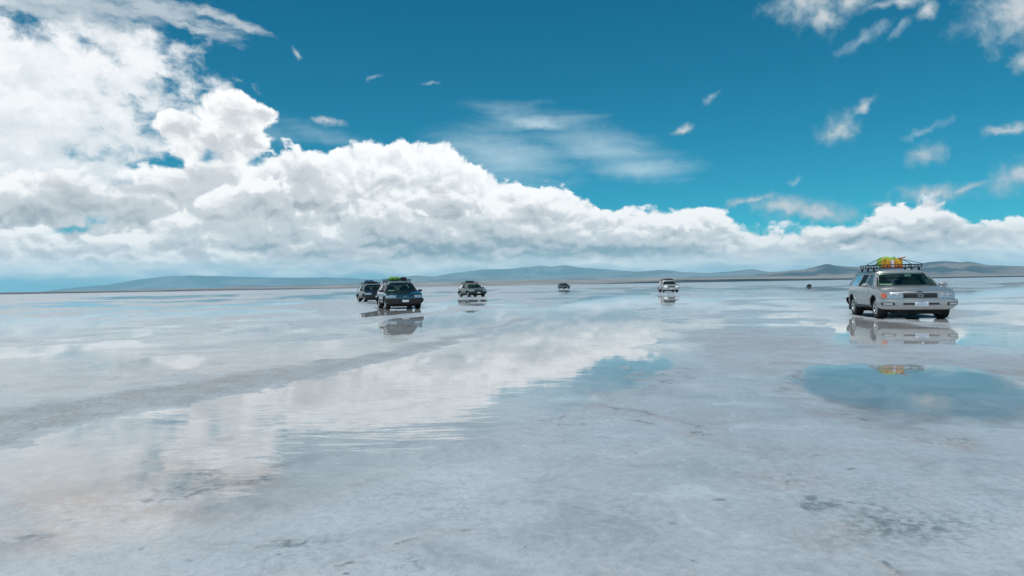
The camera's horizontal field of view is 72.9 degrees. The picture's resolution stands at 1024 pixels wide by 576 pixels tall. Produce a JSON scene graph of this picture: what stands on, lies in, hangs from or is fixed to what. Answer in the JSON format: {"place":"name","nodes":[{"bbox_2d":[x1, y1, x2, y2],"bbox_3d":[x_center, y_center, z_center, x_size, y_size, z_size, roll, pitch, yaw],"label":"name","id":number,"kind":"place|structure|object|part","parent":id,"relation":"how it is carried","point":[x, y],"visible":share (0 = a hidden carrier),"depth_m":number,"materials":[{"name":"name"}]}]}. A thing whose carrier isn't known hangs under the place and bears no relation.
{"place":"outdoors","nodes":[
{"label":"outdoors","id":0,"kind":"place"},
{"bbox_2d":[0,288,342,293],"bbox_3d":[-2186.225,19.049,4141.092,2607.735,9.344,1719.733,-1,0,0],"label":"scrub shore","id":1,"kind":"structure","parent":0,"point":[160,291],"depth_m":4110.22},
{"bbox_2d":[45,276,377,291],"bbox_3d":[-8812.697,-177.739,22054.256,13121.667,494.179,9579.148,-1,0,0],"label":"mountains","id":2,"kind":"structure","parent":0,"point":[174,282],"depth_m":21545.34,"materials":[{"name":"blue stone"}]},
{"bbox_2d":[223,281,455,287],"bbox_3d":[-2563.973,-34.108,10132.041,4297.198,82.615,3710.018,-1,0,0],"label":"hills","id":3,"kind":"structure","parent":0,"point":[237,286],"depth_m":9917.95,"materials":[{"name":"grey stone"}]},
{"bbox_2d":[0,277,1023,575],"bbox_3d":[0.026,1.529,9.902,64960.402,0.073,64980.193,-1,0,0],"label":"salt flat","id":4,"kind":"structure","parent":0,"point":[736,445],"depth_m":6.39,"materials":[{"name":"white"}]},
{"bbox_2d":[356,282,380,301],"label":"off road car","id":5,"kind":"object","parent":4,"relation":"on","point":[366,293],"visible":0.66,"depth_m":76.90,"materials":[{"name":"black paint"}]},
{"bbox_2d":[376,279,423,308],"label":"off road car","id":6,"kind":"object","parent":4,"relation":"on","point":[393,293],"visible":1,"depth_m":49.14,"materials":[{"name":"green paint"}]},
{"bbox_2d":[388,277,400,280],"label":"duffel bag","id":7,"kind":"object","parent":6,"relation":"on","point":[394,278],"visible":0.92,"depth_m":50.44,"materials":[{"name":"green fabric"}]},
{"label":"rear window","id":8,"kind":"part","parent":6,"relation":"part of","materials":[{"name":"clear glass"}]},
{"bbox_2d":[458,282,486,296],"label":"off road car","id":9,"kind":"object","parent":4,"relation":"on","point":[471,289],"visible":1,"depth_m":99.78,"materials":[{"name":"grey paint"}]},
{"bbox_2d":[657,279,679,291],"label":"off road car","id":10,"kind":"object","parent":4,"relation":"on","point":[666,285],"visible":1,"depth_m":111.87,"materials":[{"name":"silver metal"}]},
{"bbox_2d":[846,264,957,317],"bbox_3d":[15.853,0.096,28.492,3.066,2.141,5.252,-1,0,15],"label":"station wagon","id":11,"kind":"object","parent":4,"relation":"on","point":[880,293],"visible":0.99,"depth_m":27.17,"materials":[{"name":"silver metal"}]},
{"bbox_3d":[15.135,-0.324,30.448,0.228,0.480,1.174,-1,0,11],"label":"side window","id":12,"kind":"part","parent":11,"relation":"part of","materials":[{"name":"blue glass"}]},
{"bbox_3d":[14.703,0.320,29.387,0.095,0.725,1.009,-1,0,11],"label":"door","id":13,"kind":"part","parent":11,"relation":"part of","materials":[{"name":"silver metal"}]},
{"bbox_3d":[14.937,-0.316,29.392,0.228,0.480,0.811,-1,0,11],"label":"side window","id":14,"kind":"part","parent":11,"relation":"part of","materials":[{"name":"black glass"}]},
{"bbox_3d":[14.538,0.326,28.530,0.167,0.725,0.943,-1,0,15],"label":"door","id":15,"kind":"part","parent":11,"relation":"part of","materials":[{"name":"silver metal"}]},
{"bbox_3d":[14.752,-0.309,28.410,0.228,0.480,0.991,-1,0,11],"label":"side window","id":16,"kind":"part","parent":11,"relation":"part of","materials":[{"name":"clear glass"}]},
{"bbox_2d":[881,259,889,266],"bbox_3d":[15.542,-1.033,28.848,0.296,0.370,0.228,-1,0,15],"label":"fuel can","id":17,"kind":"object","parent":11,"relation":"on","point":[886,261],"visible":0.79,"depth_m":28.76,"materials":[{"name":"yellow plastic"}]},
{"bbox_2d":[877,257,898,266],"bbox_3d":[15.825,-1.090,29.134,0.870,0.473,0.504,-1,0,15],"label":"duffel bag","id":18,"kind":"object","parent":11,"relation":"on","point":[883,258],"visible":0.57,"depth_m":29.05,"materials":[{"name":"fabric"}]},
{"bbox_3d":[16.196,-0.358,30.731,2.206,0.540,0.314,-1,0,18],"label":"rear window","id":19,"kind":"part","parent":11,"relation":"part of","materials":[{"name":"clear glass"}]},
{"bbox_2d":[890,260,894,266],"bbox_3d":[15.768,-1.002,28.776,0.169,0.300,0.238,-1,0,15],"label":"storage box","id":20,"kind":"object","parent":11,"relation":"on","point":[892,261],"visible":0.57,"depth_m":28.67,"materials":[{"name":"white plastic"}]},
{"bbox_2d":[866,257,922,265],"bbox_3d":[15.833,-1.128,28.757,1.835,0.330,1.241,-1,0,15],"label":"lashing rope","id":21,"kind":"object","parent":11,"relation":"attached to","point":[898,258],"visible":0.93,"depth_m":28.62,"materials":[{"name":"fabric"}]},
{"bbox_2d":[895,258,902,266],"bbox_3d":[15.990,-1.040,28.699,0.296,0.370,0.228,-1,0,15],"label":"fuel can","id":22,"kind":"object","parent":11,"relation":"on","point":[899,261],"visible":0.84,"depth_m":28.61,"materials":[{"name":"yellow plastic"}]},
{"bbox_3d":[16.871,-0.347,28.730,0.228,0.480,0.828,-1,0,11],"label":"side window","id":23,"kind":"part","parent":11,"relation":"part of","materials":[{"name":"glass"}]},
{"bbox_3d":[16.689,-0.340,27.764,0.228,0.480,1.048,-1,0,11],"label":"side window","id":24,"kind":"part","parent":11,"relation":"part of","materials":[{"name":"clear glass"}]},
{"bbox_2d":[0,281,1023,379],"bbox_3d":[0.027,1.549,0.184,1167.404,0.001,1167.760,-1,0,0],"label":"water","id":25,"kind":"structure","parent":0,"point":[608,327],"depth_m":26.50,"materials":[{"name":"white liquid"}]},
{"bbox_2d":[558,283,569,288],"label":"off road car","id":26,"kind":"object","parent":25,"relation":"on","point":[562,285],"visible":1,"depth_m":254.59,"materials":[{"name":"grey paint"}]},
{"bbox_2d":[0,0,1023,292],"label":"sky","id":27,"kind":"structure","parent":0,"point":[140,139],"materials":[{"name":"blue"}]},
{"bbox_2d":[2,274,1023,292],"bbox_3d":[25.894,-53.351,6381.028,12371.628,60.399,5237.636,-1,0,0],"label":"shore","id":28,"kind":"structure","parent":0,"point":[525,282],"depth_m":6780.98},
{"bbox_2d":[433,265,638,276],"bbox_3d":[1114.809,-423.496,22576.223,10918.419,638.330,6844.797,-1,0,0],"label":"mountains","id":29,"kind":"structure","parent":0,"point":[547,270],"depth_m":22555.62,"materials":[{"name":"blue stone"}]},
{"bbox_2d":[340,269,774,283],"bbox_3d":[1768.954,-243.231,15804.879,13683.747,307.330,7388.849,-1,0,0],"label":"mountains","id":30,"kind":"structure","parent":0,"point":[669,274],"depth_m":16149.66,"materials":[{"name":"stone"}]},
{"bbox_2d":[599,276,1023,283],"bbox_3d":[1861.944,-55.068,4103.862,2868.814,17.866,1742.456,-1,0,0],"label":"scrub shore","id":31,"kind":"structure","parent":0,"point":[716,280],"depth_m":4256.19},
{"bbox_2d":[756,261,1023,275],"bbox_3d":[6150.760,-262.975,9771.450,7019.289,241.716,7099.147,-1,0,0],"label":"hills","id":32,"kind":"structure","parent":0,"point":[949,268],"depth_m":9308.18,"materials":[{"name":"grey stone"}]}
]}

